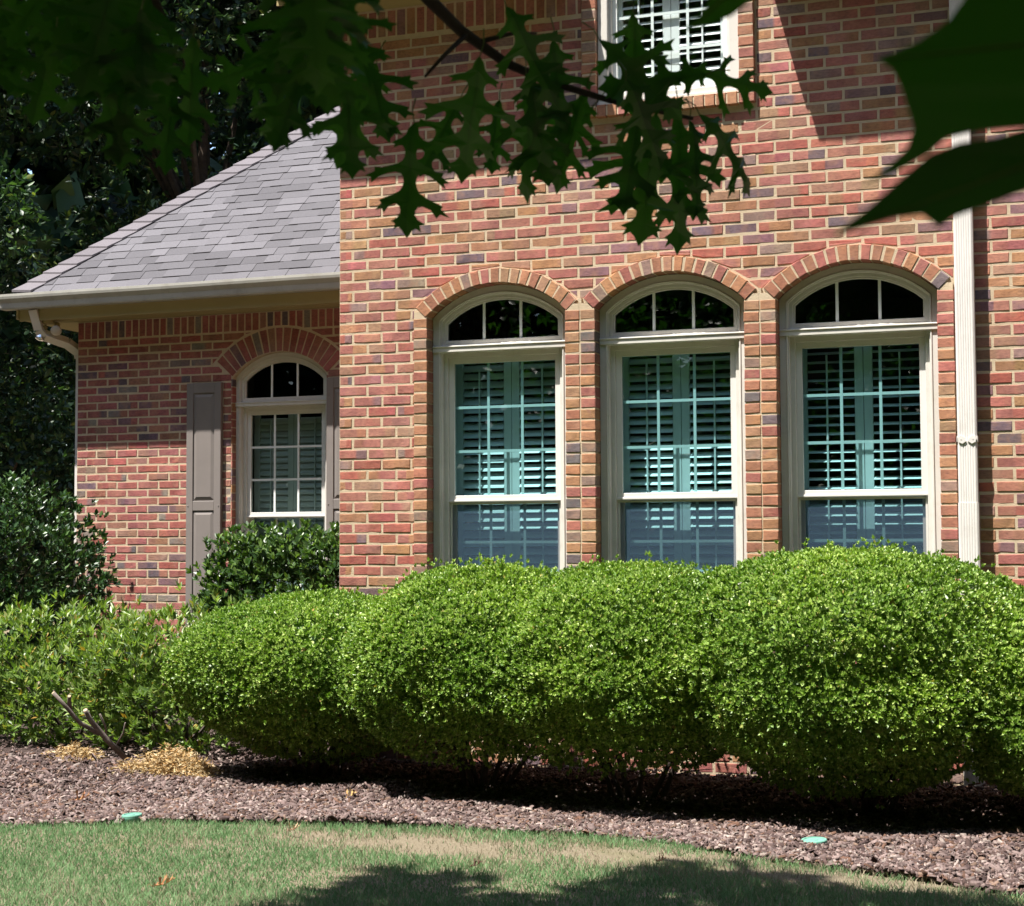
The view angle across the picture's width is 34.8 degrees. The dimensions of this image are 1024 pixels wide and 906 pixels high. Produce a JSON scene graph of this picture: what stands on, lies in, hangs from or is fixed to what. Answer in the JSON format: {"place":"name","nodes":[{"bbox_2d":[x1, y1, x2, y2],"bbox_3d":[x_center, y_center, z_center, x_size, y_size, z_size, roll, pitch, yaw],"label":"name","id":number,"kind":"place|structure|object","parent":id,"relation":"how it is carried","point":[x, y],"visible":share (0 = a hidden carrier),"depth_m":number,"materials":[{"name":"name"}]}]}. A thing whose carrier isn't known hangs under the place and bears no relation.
{"place":"outdoors","nodes":[
{"label":"outdoors","id":0,"kind":"place"},
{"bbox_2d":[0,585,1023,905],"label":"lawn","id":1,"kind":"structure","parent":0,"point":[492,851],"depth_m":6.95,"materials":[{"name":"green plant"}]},
{"bbox_2d":[0,150,74,657],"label":"woodland tree","id":2,"kind":"object","parent":1,"relation":"on","point":[36,453],"visible":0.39,"depth_m":18.40,"materials":[{"name":"green plant"}]},
{"bbox_2d":[0,47,75,590],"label":"woodland tree","id":3,"kind":"object","parent":1,"relation":"on","point":[9,346],"visible":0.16,"depth_m":22.05,"materials":[{"name":"green plant"}]},
{"bbox_2d":[0,0,291,560],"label":"woodland tree","id":4,"kind":"object","parent":1,"relation":"on","point":[170,187],"visible":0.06,"depth_m":20.96,"materials":[{"name":"green plant"}]},
{"bbox_2d":[17,4,291,468],"bbox_3d":[-6.116,-4.364,26.342,8.130,14.645,7.167,-1,-3,20],"label":"woodland tree","id":5,"kind":"object","parent":1,"relation":"on","point":[230,138],"visible":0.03,"depth_m":26.68,"materials":[{"name":"green plant"}]},
{"bbox_2d":[0,9,311,598],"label":"woods","id":6,"kind":"object","parent":1,"relation":"on","point":[56,193],"visible":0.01,"depth_m":37.92,"materials":[{"name":"green plant"}]},
{"bbox_2d":[147,874,173,886],"bbox_3d":[-1.381,1.684,6.444,0.108,0.055,0.071,1,-3,-20],"label":"fallen leaf","id":7,"kind":"object","parent":1,"relation":"on","point":[166,878],"visible":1,"depth_m":6.44,"materials":[{"name":"brown plant"}]},
{"bbox_2d":[161,0,336,142],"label":"woodland tree","id":8,"kind":"object","parent":1,"relation":"on","point":[312,110],"depth_m":21.84,"materials":[{"name":"green plant"}]},
{"bbox_2d":[285,823,298,830],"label":"fallen leaf","id":9,"kind":"object","parent":1,"relation":"on","point":[296,826],"visible":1,"depth_m":7.68,"materials":[{"name":"brown plant"}]},
{"bbox_2d":[466,857,481,866],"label":"fallen leaf","id":10,"kind":"object","parent":1,"relation":"on","point":[475,862],"visible":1,"depth_m":6.82,"materials":[{"name":"brown plant"}]},
{"bbox_2d":[0,0,1023,787],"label":"brick house","id":11,"kind":"structure","parent":1,"relation":"on","point":[494,364],"depth_m":10.21,"materials":[{"name":"brick"}]},
{"bbox_2d":[235,352,326,597],"bbox_3d":[-1.844,0.305,13.532,0.880,2.275,0.300,-1,-3,20],"label":"window","id":12,"kind":"structure","parent":11,"relation":"in","point":[286,468],"depth_m":13.58,"materials":[{"name":"white glass"}]},
{"bbox_2d":[432,285,566,573],"bbox_3d":[-0.028,0.077,10.337,0.927,2.280,0.300,-1,-3,20],"label":"window","id":13,"kind":"structure","parent":11,"relation":"in","point":[510,325],"depth_m":10.36,"materials":[{"name":"beige paint"}]},
{"bbox_2d":[597,0,738,104],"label":"window","id":14,"kind":"structure","parent":11,"relation":"in","point":[610,13],"depth_m":10.01,"materials":[{"name":"beige paint"}]},
{"bbox_2d":[599,274,746,584],"bbox_3d":[1.014,0.051,9.961,0.927,2.280,0.300,-1,-3,20],"label":"window","id":15,"kind":"structure","parent":11,"relation":"in","point":[680,316],"depth_m":9.97,"materials":[{"name":"beige paint"}]},
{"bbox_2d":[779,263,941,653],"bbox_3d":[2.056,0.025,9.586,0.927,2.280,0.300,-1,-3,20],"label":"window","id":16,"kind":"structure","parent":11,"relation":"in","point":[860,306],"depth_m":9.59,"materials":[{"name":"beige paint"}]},
{"bbox_2d":[0,0,1023,254],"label":"oak tree","id":17,"kind":"object","parent":1,"relation":"on","point":[960,72],"visible":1,"depth_m":1.92,"materials":[{"name":"green plant"}]},
{"bbox_2d":[0,701,1023,896],"bbox_3d":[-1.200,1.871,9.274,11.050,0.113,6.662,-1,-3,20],"label":"bark mulch","id":18,"kind":"object","parent":1,"relation":"on","point":[921,846],"visible":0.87,"depth_m":8.31,"materials":[{"name":"brown wood"}]},
{"bbox_2d":[0,462,122,718],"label":"evergreen shrub","id":19,"kind":"object","parent":18,"relation":"on","point":[51,529],"visible":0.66,"depth_m":13.04,"materials":[{"name":"green plant"}]},
{"bbox_2d":[40,740,108,761],"bbox_3d":[-2.833,1.914,10.474,0.484,0.166,0.321,-1,-3,20],"label":"straw pile","id":20,"kind":"object","parent":18,"relation":"on","point":[74,750],"visible":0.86,"depth_m":10.45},
{"bbox_2d":[69,788,89,800],"bbox_3d":[-2.276,1.793,8.608,0.119,0.084,0.078,1,-3,-15],"label":"fallen leaf","id":21,"kind":"object","parent":18,"relation":"on","point":[83,796],"visible":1,"depth_m":8.60,"materials":[{"name":"brown plant"}]},
{"bbox_2d":[0,588,172,746],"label":"leafy shrub","id":22,"kind":"object","parent":18,"relation":"on","point":[49,717],"visible":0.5,"depth_m":11.26,"materials":[{"name":"green plant"}]},
{"bbox_2d":[52,692,128,760],"bbox_3d":[-2.592,1.683,10.059,0.451,0.446,0.153,0,-3,-4],"label":"branch","id":23,"kind":"object","parent":18,"relation":"on","point":[95,728],"visible":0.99,"depth_m":10.06,"materials":[{"name":"brown wood"}]},
{"bbox_2d":[121,812,141,822],"bbox_3d":[-1.880,1.805,8.092,0.100,0.036,0.100,-3,-2,20],"label":"irrigation lid","id":24,"kind":"object","parent":18,"relation":"on","point":[131,816],"visible":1,"depth_m":8.05,"materials":[{"name":"green plastic"}]},
{"bbox_2d":[99,742,222,776],"bbox_3d":[-2.035,1.841,9.836,0.810,0.227,0.532,-1,-3,20],"label":"straw pile","id":25,"kind":"object","parent":18,"relation":"on","point":[179,760],"visible":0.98,"depth_m":9.74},
{"bbox_2d":[61,580,267,755],"bbox_3d":[-2.208,1.440,11.004,1.718,1.173,1.468,-1,-3,20],"label":"leafy shrub","id":26,"kind":"object","parent":18,"relation":"on","point":[130,682],"visible":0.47,"depth_m":10.71,"materials":[{"name":"green plant"}]},
{"bbox_2d":[185,517,339,637],"bbox_3d":[-1.519,1.292,12.438,1.889,1.612,1.148,-1,-3,20],"label":"square shrub","id":27,"kind":"object","parent":18,"relation":"on","point":[245,572],"visible":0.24,"depth_m":12.28,"materials":[{"name":"green plant"}]},
{"bbox_2d":[158,583,410,777],"bbox_3d":[-1.237,1.361,9.699,1.668,1.176,1.463,-1,-3,20],"label":"clipped shrub","id":28,"kind":"object","parent":18,"relation":"on","point":[260,670],"visible":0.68,"depth_m":9.25,"materials":[{"name":"green plant"}]},
{"bbox_2d":[346,789,356,797],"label":"fallen leaf","id":29,"kind":"object","parent":18,"relation":"on","point":[349,792],"visible":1,"depth_m":8.67,"materials":[{"name":"plant"}]},
{"bbox_2d":[331,552,581,788],"bbox_3d":[-0.269,1.230,9.104,1.347,1.359,1.677,-1,-3,20],"label":"clipped shrub","id":30,"kind":"object","parent":18,"relation":"on","point":[426,645],"visible":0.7,"depth_m":8.56,"materials":[{"name":"green plant"}]},
{"bbox_2d":[478,550,762,798],"bbox_3d":[0.644,1.198,8.677,1.374,1.366,1.776,-1,-3,20],"label":"clipped shrub","id":31,"kind":"object","parent":18,"relation":"on","point":[613,690],"visible":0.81,"depth_m":8.14,"materials":[{"name":"green plant"}]},
{"bbox_2d":[801,837,826,843],"bbox_3d":[1.353,1.748,7.326,0.116,0.036,0.116,-4,-2,20],"label":"irrigation lid","id":32,"kind":"object","parent":18,"relation":"in","point":[818,840],"visible":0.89,"depth_m":7.32,"materials":[{"name":"green plastic"}]},
{"bbox_2d":[667,534,1023,816],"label":"clipped shrub","id":33,"kind":"object","parent":18,"relation":"on","point":[853,710],"visible":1,"depth_m":7.63,"materials":[{"name":"green plant"}]},
{"bbox_2d":[962,589,1023,797],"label":"clipped shrub","id":34,"kind":"object","parent":18,"relation":"on","point":[1000,760],"visible":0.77,"depth_m":7.46,"materials":[{"name":"green plant"}]}
]}

